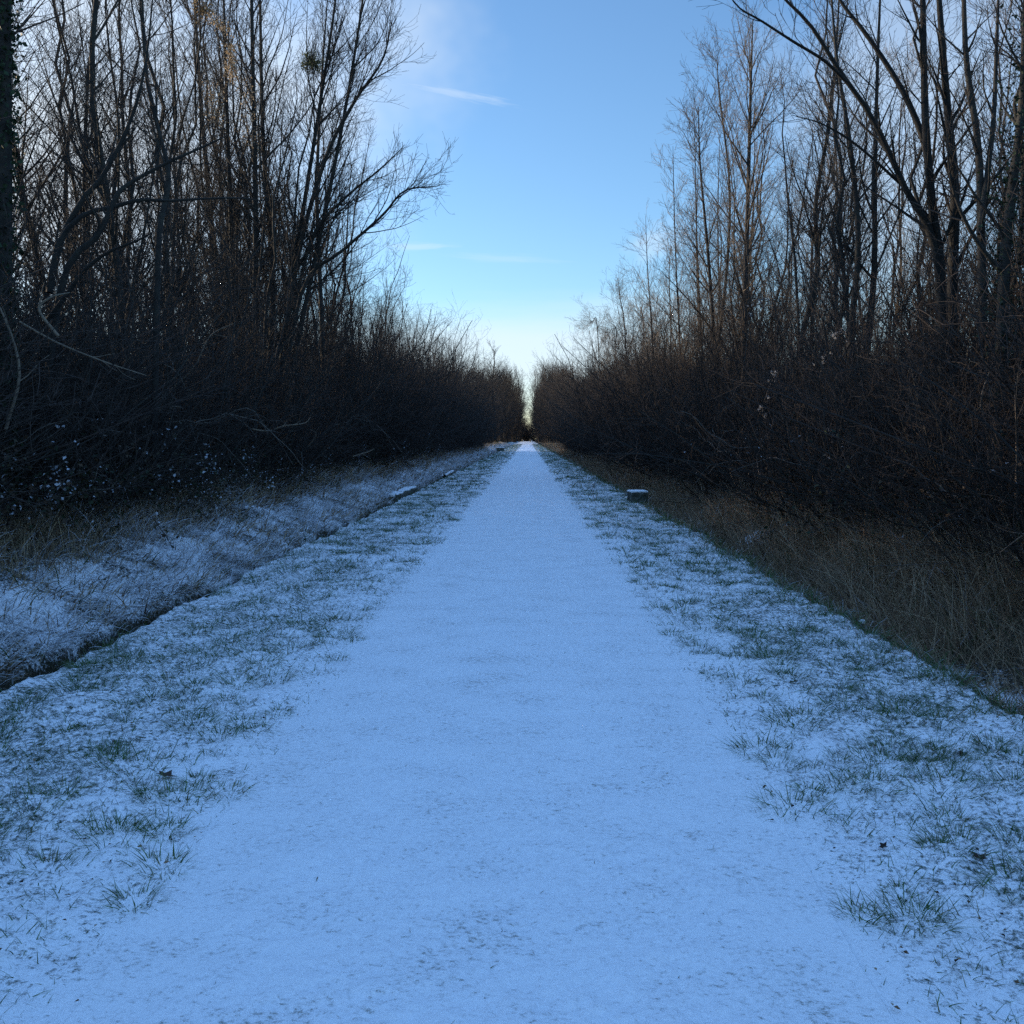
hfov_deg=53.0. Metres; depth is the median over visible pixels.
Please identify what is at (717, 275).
bare tree
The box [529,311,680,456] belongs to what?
bare shrub
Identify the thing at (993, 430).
bare shrub
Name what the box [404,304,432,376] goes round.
bare tree
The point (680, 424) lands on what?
bare shrub
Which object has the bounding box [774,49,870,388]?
bare tree
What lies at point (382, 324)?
bare sapling
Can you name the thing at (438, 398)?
bare shrub
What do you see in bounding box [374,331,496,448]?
bare shrub
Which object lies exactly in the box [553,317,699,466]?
bare shrub
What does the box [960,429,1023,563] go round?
bramble bush
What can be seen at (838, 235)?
bare tree
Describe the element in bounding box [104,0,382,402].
pale stemmed tree
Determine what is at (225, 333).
bare sapling
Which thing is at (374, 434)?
bare shrub
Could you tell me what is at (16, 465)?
bare shrub
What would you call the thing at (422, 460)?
bramble bush
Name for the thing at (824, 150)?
crooked tree
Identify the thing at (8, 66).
ivy clad tree
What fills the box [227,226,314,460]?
bare sapling
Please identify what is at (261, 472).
bramble bush
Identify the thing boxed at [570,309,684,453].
bare shrub
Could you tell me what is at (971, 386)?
thicket
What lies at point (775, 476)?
bare shrub
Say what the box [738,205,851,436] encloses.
bare sapling
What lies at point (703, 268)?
bare tree
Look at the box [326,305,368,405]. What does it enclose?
bare sapling
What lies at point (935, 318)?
bare sapling
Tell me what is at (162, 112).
bare tree
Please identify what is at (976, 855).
dead leaf
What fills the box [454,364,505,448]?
bare shrub
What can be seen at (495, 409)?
bare shrub
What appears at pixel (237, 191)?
bare tree
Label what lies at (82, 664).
verge grass
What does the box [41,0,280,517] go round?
leaning tree
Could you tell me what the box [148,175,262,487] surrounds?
bare sapling
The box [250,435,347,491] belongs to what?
bramble bush
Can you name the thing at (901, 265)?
bare tree
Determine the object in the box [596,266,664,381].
feathery tree
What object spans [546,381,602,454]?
bare shrub
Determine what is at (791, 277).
bare tree
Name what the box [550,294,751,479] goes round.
bare shrub
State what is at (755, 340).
bare sapling
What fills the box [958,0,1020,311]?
bare tree
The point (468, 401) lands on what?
bare shrub
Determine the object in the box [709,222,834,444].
bare sapling
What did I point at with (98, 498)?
bramble bush
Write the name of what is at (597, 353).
bare tree
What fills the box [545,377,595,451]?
bare shrub
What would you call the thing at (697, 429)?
bare shrub
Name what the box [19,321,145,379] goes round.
bare branch
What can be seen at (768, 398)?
seed head vine
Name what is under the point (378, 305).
bare tree
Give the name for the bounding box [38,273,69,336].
bare branch
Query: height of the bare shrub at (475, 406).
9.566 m
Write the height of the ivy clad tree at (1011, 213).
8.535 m
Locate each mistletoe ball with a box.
[190,0,214,25]
[300,48,325,74]
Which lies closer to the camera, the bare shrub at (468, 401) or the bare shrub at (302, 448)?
the bare shrub at (302, 448)
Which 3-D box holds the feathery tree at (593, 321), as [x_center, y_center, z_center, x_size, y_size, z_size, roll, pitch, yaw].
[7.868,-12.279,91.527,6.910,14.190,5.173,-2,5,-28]
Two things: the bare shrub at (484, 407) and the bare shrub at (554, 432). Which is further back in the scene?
the bare shrub at (554, 432)
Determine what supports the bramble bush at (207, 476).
on the ground at (810, 835)
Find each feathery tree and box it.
[565,294,636,376]
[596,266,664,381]
[615,200,689,377]
[636,139,736,393]
[649,91,793,386]
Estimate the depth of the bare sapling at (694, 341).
38.13 m
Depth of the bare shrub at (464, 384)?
59.52 m
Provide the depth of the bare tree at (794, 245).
26.77 m
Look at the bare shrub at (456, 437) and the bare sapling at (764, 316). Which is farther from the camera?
the bare shrub at (456, 437)
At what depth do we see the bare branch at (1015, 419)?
11.36 m
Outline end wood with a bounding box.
[516,394,536,441]
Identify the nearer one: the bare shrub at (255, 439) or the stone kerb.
the bare shrub at (255, 439)
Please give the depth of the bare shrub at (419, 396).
49.39 m
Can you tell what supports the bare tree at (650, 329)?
on the ground at (810, 835)
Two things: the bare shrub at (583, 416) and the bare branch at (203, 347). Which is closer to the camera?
the bare branch at (203, 347)
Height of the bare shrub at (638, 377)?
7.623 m
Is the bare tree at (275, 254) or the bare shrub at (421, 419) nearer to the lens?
the bare tree at (275, 254)
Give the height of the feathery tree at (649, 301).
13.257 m
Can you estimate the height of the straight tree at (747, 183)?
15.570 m
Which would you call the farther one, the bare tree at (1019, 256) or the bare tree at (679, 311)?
the bare tree at (679, 311)
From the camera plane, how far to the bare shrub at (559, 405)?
113.32 m
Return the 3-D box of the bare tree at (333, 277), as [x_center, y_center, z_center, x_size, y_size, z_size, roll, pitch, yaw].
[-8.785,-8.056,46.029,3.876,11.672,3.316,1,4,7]
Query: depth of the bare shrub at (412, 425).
38.55 m
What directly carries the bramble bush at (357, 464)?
on the ground at (810, 835)
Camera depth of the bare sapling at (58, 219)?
14.97 m
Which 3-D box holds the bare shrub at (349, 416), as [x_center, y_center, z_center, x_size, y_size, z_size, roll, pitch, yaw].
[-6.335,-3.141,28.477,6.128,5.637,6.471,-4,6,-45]
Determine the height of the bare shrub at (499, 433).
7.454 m
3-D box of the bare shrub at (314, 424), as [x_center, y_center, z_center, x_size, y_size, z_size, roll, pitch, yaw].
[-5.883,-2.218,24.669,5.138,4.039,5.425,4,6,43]
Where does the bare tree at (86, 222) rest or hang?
on the ground at (810, 835)
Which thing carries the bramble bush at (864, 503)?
on the ground at (810, 835)
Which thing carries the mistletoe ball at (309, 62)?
attached to the many stemmed tree at (320, 231)
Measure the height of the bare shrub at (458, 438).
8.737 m
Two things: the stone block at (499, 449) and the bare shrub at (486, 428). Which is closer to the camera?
the bare shrub at (486, 428)
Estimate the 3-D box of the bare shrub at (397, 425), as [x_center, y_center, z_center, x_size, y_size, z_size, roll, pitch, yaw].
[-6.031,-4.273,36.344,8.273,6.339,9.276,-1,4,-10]
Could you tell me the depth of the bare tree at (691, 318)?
46.78 m
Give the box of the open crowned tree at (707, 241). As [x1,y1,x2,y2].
[647,13,777,394]
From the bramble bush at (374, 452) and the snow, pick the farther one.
the bramble bush at (374, 452)
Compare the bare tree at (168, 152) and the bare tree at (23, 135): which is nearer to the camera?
the bare tree at (23, 135)
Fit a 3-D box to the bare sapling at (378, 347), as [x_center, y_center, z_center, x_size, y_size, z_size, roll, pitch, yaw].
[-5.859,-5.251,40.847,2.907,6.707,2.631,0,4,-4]
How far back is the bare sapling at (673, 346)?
43.01 m
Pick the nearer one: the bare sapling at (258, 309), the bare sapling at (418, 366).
the bare sapling at (258, 309)
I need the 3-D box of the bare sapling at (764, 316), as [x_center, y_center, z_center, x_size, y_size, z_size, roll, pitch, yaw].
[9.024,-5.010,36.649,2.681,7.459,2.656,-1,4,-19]
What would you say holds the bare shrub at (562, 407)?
on the ground at (810, 835)
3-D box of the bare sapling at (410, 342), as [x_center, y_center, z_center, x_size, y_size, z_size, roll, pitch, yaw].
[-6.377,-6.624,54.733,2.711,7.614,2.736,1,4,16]
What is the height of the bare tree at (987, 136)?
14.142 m
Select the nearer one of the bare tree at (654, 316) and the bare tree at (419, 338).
the bare tree at (654, 316)
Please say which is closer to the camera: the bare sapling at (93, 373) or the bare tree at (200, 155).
the bare sapling at (93, 373)
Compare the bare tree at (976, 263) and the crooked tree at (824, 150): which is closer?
the bare tree at (976, 263)
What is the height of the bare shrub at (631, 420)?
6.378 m
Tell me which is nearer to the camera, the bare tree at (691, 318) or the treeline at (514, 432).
the bare tree at (691, 318)
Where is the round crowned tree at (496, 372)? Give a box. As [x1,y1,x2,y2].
[479,339,508,439]
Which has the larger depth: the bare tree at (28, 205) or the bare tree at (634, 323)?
the bare tree at (634, 323)
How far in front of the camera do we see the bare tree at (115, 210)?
37.71 m
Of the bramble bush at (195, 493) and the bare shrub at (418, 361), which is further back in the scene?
the bare shrub at (418, 361)
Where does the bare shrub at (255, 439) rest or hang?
on the ground at (810, 835)
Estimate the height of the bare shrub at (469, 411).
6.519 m
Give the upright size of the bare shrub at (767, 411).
5.376 m
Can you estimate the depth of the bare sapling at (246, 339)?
24.40 m
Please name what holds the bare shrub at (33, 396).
on the ground at (810, 835)
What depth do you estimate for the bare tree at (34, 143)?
17.27 m
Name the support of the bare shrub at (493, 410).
on the ground at (810, 835)
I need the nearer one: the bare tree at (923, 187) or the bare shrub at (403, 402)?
the bare tree at (923, 187)
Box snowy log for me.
[443,470,454,477]
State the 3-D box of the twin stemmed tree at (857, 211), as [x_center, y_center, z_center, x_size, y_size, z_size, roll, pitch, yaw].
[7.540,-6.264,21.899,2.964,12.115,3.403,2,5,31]
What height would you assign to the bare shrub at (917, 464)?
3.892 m
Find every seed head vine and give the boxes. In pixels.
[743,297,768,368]
[757,371,777,442]
[813,328,847,410]
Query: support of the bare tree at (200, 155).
on the ground at (810, 835)
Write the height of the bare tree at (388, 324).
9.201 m
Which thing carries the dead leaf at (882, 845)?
on the ground at (810, 835)
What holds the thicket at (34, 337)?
on the ground at (810, 835)
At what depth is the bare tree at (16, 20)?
14.91 m
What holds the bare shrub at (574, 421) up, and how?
on the ground at (810, 835)
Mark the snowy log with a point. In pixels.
(451, 472)
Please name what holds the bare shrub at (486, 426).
on the ground at (810, 835)
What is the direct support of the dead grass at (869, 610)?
on the ground at (810, 835)
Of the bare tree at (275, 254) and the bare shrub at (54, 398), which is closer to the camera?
the bare shrub at (54, 398)
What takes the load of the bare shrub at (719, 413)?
on the ground at (810, 835)
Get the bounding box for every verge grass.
[0,444,521,1023]
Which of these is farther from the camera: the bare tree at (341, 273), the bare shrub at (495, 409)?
the bare shrub at (495, 409)
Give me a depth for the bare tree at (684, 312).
50.95 m
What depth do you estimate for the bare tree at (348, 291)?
42.77 m
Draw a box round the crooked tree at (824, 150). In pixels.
[767,0,905,428]
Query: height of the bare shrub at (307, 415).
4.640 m
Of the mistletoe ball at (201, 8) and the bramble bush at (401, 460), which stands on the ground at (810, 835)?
the bramble bush at (401, 460)
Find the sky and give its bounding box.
[12,0,1022,438]
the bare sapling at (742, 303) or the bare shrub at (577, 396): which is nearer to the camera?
the bare sapling at (742, 303)
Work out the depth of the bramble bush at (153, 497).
13.49 m
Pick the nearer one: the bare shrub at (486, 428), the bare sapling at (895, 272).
the bare sapling at (895, 272)
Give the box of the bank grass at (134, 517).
[0,441,511,689]
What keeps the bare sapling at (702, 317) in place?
on the ground at (810, 835)
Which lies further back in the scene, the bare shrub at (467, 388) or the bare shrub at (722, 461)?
the bare shrub at (467, 388)
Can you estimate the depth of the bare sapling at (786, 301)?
29.01 m
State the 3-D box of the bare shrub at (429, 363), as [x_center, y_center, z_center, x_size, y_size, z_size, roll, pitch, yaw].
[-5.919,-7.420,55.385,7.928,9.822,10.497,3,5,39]
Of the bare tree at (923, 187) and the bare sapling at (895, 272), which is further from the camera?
the bare tree at (923, 187)
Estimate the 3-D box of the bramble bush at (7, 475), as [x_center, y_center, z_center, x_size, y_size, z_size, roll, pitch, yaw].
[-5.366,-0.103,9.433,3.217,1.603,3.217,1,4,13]
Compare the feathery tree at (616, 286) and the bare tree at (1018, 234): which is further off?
the feathery tree at (616, 286)
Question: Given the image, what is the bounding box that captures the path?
[64,441,895,1023]
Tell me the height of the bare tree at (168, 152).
14.259 m
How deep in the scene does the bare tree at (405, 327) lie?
68.83 m
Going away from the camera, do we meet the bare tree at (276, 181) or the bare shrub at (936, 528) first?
the bare shrub at (936, 528)
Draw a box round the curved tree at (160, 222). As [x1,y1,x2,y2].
[51,0,189,501]
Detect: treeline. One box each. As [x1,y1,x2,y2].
[100,294,530,443]
[525,320,907,443]
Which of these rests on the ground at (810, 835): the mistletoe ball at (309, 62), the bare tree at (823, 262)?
the bare tree at (823, 262)
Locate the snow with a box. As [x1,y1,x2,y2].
[0,502,1019,1023]
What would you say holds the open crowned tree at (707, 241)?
on the ground at (810, 835)
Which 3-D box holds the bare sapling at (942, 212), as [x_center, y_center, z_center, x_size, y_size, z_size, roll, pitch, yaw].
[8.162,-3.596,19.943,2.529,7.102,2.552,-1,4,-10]
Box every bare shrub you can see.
[0,181,246,522]
[0,201,241,532]
[0,246,181,510]
[0,289,150,501]
[0,316,140,543]
[13,220,336,514]
[13,226,377,508]
[13,237,268,506]
[14,287,276,502]
[102,236,391,492]
[137,257,446,487]
[184,264,438,472]
[188,290,425,467]
[188,337,387,478]
[198,348,373,471]
[218,309,414,478]
[263,278,461,464]
[275,298,459,473]
[290,276,475,460]
[292,256,487,473]
[345,340,465,459]
[348,284,490,453]
[353,292,491,460]
[353,342,446,455]
[357,321,494,458]
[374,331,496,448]
[377,309,498,453]
[378,337,463,458]
[382,347,453,452]
[396,346,479,452]
[400,338,490,461]
[409,335,518,452]
[415,330,496,451]
[418,343,511,449]
[421,342,509,452]
[428,373,516,456]
[429,337,498,452]
[439,375,484,445]
[450,362,509,449]
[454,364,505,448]
[456,358,520,447]
[456,373,529,452]
[464,388,508,446]
[466,383,516,454]
[469,385,499,446]
[475,388,522,447]
[507,358,602,454]
[512,255,965,522]
[514,325,787,490]
[517,384,575,451]
[523,310,764,486]
[524,342,618,453]
[527,346,613,455]
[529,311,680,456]
[532,374,593,448]
[535,375,598,446]
[537,373,581,447]
[538,377,589,457]
[539,357,638,455]
[540,370,582,441]
[542,307,694,463]
[542,403,564,447]
[543,295,734,476]
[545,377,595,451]
[546,331,656,462]
[546,365,628,456]
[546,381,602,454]
[549,353,623,455]
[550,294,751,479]
[550,344,665,463]
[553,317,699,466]
[556,334,663,470]
[556,386,597,450]
[558,336,725,457]
[558,379,617,457]
[560,290,773,467]
[565,292,805,486]
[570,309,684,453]
[575,312,684,460]
[579,223,1022,553]
[586,349,792,497]
[593,347,696,470]
[606,312,894,521]
[612,288,868,491]
[627,355,758,487]
[639,258,937,531]
[646,299,839,506]
[660,283,992,541]
[688,292,1023,564]
[725,287,1023,569]
[754,308,1023,606]
[820,171,1023,599]
[849,247,1023,592]
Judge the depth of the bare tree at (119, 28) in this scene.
25.80 m
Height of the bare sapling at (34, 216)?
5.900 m
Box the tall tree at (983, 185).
[902,0,1022,463]
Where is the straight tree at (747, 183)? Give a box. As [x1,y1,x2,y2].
[664,0,812,415]
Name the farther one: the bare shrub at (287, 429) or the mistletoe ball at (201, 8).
the mistletoe ball at (201, 8)
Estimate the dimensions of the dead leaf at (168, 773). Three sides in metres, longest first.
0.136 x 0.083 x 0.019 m
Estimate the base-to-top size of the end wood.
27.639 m
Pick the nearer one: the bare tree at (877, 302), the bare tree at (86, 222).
the bare tree at (86, 222)
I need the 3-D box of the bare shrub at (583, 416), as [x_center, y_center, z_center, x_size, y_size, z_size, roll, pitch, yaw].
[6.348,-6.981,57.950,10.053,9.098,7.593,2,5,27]
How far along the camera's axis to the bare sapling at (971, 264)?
21.20 m
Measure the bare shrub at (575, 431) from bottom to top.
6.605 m
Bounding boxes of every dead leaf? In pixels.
[149,768,177,776]
[879,841,887,848]
[970,851,990,860]
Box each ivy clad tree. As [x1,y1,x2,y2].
[0,0,120,530]
[888,0,1023,533]
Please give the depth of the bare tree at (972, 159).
29.22 m
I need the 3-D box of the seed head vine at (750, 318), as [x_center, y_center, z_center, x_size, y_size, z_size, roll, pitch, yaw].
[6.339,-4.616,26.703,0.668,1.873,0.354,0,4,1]
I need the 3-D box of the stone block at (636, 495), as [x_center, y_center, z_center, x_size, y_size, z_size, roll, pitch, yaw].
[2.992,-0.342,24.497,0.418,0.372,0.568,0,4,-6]
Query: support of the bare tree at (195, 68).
on the ground at (810, 835)
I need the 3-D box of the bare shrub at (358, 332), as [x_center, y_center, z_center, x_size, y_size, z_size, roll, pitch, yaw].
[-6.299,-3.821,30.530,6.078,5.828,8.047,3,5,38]
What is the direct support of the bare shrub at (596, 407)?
on the ground at (810, 835)
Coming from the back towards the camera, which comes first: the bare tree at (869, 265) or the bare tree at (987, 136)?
the bare tree at (869, 265)
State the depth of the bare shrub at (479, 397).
83.30 m
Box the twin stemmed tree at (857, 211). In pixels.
[777,0,936,405]
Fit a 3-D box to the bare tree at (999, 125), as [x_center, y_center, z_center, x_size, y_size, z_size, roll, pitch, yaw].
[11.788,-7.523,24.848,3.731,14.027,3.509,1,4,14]
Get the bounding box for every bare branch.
[0,303,48,429]
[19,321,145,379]
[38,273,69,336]
[170,323,233,389]
[252,415,310,431]
[980,364,1016,466]
[1005,362,1021,496]
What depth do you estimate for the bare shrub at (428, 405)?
47.36 m
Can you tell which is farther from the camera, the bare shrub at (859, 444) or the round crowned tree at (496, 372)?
the round crowned tree at (496, 372)
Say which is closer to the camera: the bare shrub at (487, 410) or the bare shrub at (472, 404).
the bare shrub at (472, 404)
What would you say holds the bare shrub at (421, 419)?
on the ground at (810, 835)
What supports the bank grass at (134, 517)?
on the ground at (810, 835)
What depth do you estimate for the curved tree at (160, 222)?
15.43 m
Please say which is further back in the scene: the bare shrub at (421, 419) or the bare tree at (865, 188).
the bare shrub at (421, 419)
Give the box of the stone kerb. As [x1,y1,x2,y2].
[389,486,417,502]
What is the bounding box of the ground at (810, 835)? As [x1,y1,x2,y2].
[0,441,1023,1023]
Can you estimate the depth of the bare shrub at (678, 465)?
27.31 m
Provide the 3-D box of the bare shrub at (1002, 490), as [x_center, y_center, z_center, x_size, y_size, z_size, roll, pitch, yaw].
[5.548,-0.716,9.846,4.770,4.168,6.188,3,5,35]
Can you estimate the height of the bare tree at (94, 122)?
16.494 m
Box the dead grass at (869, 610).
[540,442,1023,737]
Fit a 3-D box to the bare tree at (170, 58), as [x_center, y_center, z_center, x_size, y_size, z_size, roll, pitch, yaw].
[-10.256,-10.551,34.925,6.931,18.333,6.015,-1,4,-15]
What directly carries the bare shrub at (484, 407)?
on the ground at (810, 835)
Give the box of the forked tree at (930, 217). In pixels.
[690,0,1023,475]
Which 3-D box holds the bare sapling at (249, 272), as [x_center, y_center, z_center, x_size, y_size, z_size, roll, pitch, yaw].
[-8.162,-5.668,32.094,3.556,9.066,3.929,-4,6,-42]
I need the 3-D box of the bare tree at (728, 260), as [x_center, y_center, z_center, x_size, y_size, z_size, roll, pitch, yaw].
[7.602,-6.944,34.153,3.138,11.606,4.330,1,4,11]
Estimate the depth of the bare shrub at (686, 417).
29.45 m
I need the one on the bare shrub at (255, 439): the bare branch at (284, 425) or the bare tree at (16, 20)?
the bare branch at (284, 425)
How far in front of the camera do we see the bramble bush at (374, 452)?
32.82 m
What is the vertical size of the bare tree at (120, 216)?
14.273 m
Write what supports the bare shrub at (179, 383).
on the ground at (810, 835)
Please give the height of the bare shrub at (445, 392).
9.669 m
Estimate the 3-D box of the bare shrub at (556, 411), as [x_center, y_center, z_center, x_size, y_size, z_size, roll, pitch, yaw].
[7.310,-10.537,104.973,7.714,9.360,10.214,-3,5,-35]
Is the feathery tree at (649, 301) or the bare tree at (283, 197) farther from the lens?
the feathery tree at (649, 301)
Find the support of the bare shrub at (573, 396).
on the ground at (810, 835)
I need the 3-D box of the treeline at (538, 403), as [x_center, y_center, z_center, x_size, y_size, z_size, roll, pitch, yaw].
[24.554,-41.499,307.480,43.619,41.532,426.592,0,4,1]
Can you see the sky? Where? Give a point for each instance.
(555, 111)
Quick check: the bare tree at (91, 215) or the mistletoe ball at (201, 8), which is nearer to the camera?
the mistletoe ball at (201, 8)
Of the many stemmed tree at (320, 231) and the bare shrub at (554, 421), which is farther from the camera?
the bare shrub at (554, 421)
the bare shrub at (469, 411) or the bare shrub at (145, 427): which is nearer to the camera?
the bare shrub at (145, 427)
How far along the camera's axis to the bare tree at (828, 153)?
24.68 m
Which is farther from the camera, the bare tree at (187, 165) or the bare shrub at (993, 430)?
the bare tree at (187, 165)
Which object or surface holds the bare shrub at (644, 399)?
on the ground at (810, 835)
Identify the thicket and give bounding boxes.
[0,116,507,537]
[539,147,1023,577]
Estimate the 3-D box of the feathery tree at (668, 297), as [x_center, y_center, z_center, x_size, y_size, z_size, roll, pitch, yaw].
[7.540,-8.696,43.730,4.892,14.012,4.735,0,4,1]
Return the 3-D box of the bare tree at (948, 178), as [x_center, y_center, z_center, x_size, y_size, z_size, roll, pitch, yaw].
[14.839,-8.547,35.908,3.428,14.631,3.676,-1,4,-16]
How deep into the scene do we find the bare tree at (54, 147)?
24.77 m
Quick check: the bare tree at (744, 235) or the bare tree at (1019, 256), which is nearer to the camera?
the bare tree at (1019, 256)
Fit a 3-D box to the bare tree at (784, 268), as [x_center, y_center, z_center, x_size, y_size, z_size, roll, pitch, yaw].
[8.664,-8.410,35.817,5.358,14.215,5.099,2,5,27]
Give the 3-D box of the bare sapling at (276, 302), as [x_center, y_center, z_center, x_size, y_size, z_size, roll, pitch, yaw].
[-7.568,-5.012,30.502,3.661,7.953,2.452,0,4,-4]
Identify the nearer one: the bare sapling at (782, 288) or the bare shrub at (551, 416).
the bare sapling at (782, 288)
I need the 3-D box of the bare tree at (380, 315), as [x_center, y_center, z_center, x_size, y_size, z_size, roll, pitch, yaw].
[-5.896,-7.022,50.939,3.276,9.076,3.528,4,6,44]
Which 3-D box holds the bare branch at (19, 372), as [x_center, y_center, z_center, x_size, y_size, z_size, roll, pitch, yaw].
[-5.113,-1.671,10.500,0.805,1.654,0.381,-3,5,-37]
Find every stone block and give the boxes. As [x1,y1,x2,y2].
[496,447,503,451]
[627,490,647,502]
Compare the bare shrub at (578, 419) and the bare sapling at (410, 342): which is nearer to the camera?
the bare sapling at (410, 342)
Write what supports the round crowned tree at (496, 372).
on the ground at (810, 835)
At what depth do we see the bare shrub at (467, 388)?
70.13 m
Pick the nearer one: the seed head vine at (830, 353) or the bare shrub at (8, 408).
the bare shrub at (8, 408)
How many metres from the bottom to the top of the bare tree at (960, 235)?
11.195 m
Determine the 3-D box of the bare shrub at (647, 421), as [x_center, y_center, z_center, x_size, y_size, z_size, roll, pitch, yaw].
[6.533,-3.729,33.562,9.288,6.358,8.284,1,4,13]
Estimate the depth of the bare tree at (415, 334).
74.98 m
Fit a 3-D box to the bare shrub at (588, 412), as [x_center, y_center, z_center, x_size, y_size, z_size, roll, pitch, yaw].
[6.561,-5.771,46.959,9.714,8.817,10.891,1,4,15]
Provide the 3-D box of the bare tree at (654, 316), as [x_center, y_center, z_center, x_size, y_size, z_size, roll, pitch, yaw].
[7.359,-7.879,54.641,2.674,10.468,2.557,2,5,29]
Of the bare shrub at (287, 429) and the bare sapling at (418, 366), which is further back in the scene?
the bare sapling at (418, 366)
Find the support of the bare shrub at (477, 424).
on the ground at (810, 835)
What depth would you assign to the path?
3.69 m
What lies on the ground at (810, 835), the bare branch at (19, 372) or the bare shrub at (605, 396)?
the bare shrub at (605, 396)
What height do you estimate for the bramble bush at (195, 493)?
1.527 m
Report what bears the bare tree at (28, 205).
on the ground at (810, 835)
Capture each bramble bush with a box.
[0,409,238,558]
[0,414,104,550]
[0,443,114,535]
[15,421,216,533]
[63,436,258,527]
[91,430,282,502]
[160,437,313,499]
[197,438,339,489]
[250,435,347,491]
[302,447,367,476]
[335,435,415,471]
[379,449,422,468]
[393,436,442,464]
[754,425,1023,561]
[888,438,1023,550]
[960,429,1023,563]
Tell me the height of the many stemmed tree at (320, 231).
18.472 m
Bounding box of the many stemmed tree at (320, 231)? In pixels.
[161,0,460,425]
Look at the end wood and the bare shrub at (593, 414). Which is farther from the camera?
the end wood
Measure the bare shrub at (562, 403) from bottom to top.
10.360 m
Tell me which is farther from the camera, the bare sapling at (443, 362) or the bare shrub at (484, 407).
the bare shrub at (484, 407)
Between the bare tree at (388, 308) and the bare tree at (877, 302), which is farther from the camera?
the bare tree at (388, 308)
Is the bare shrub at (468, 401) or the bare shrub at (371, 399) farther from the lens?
the bare shrub at (468, 401)
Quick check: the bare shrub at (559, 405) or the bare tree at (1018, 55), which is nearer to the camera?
the bare tree at (1018, 55)
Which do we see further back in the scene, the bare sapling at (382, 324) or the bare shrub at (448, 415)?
the bare shrub at (448, 415)
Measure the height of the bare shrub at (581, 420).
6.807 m
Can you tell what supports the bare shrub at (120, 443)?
on the ground at (810, 835)
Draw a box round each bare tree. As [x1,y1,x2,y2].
[11,0,86,284]
[11,5,123,267]
[12,0,68,117]
[12,0,133,346]
[12,0,139,343]
[12,0,243,399]
[12,0,307,406]
[12,1,160,331]
[21,0,199,343]
[45,109,148,339]
[47,0,247,385]
[62,124,132,333]
[95,101,141,342]
[100,0,303,357]
[105,0,247,369]
[106,31,222,395]
[133,0,328,373]
[134,61,208,351]
[146,0,337,390]
[176,0,287,358]
[176,0,395,427]
[218,82,332,371]
[233,60,322,369]
[263,81,408,389]
[286,207,353,339]
[302,162,396,373]
[357,263,398,362]
[366,273,410,358]
[368,302,404,356]
[369,283,396,373]
[386,289,437,377]
[391,266,413,373]
[399,310,434,370]
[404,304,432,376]
[410,312,432,368]
[583,334,606,381]
[625,299,645,360]
[631,273,671,372]
[634,297,658,365]
[650,238,703,383]
[659,273,696,385]
[670,233,728,366]
[675,86,813,380]
[677,175,740,385]
[681,269,724,367]
[695,128,775,387]
[700,74,837,409]
[727,1,920,453]
[744,17,945,390]
[752,0,901,422]
[758,157,838,360]
[763,0,905,420]
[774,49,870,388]
[778,41,941,388]
[783,151,861,373]
[816,18,933,381]
[817,170,886,362]
[849,247,892,358]
[851,0,1010,376]
[871,0,1023,400]
[877,4,1023,375]
[890,74,987,334]
[917,165,995,353]
[918,0,1023,334]
[922,0,1023,311]
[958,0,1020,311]
[960,0,1023,305]
[969,2,1023,301]
[988,86,1023,353]
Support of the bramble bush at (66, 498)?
on the ground at (810, 835)
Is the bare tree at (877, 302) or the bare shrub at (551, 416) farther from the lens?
the bare shrub at (551, 416)
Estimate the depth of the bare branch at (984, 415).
12.35 m
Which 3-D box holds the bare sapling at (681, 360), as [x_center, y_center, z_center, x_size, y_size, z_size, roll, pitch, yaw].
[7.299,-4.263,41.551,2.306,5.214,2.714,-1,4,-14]
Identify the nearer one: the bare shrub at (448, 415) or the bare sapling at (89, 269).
the bare sapling at (89, 269)
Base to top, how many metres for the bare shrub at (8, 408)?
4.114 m
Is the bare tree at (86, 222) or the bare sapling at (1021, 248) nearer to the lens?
the bare sapling at (1021, 248)
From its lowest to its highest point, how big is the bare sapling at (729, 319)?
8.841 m
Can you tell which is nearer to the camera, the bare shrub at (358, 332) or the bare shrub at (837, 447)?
the bare shrub at (837, 447)
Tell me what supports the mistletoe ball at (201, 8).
attached to the many stemmed tree at (320, 231)
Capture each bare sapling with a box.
[12,54,104,420]
[12,143,100,385]
[21,157,170,431]
[38,234,166,502]
[147,206,275,471]
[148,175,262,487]
[181,256,280,449]
[198,263,287,415]
[203,202,314,399]
[205,237,313,406]
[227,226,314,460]
[304,303,365,411]
[315,217,419,433]
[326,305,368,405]
[331,297,395,401]
[385,317,420,363]
[397,327,444,450]
[434,335,450,388]
[642,297,710,392]
[668,347,691,386]
[675,309,730,394]
[683,214,774,438]
[697,254,770,362]
[703,295,795,416]
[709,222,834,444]
[719,272,795,358]
[720,172,835,423]
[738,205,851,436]
[751,233,834,417]
[842,143,1023,469]
[877,140,975,417]
[898,278,1017,442]
[900,141,1020,377]
[984,125,1023,454]
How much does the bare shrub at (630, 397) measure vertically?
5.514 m
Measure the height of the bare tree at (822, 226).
13.909 m
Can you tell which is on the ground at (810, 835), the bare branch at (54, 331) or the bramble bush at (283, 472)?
the bramble bush at (283, 472)
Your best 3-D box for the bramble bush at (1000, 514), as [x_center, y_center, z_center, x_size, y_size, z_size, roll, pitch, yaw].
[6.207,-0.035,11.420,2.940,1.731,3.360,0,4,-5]

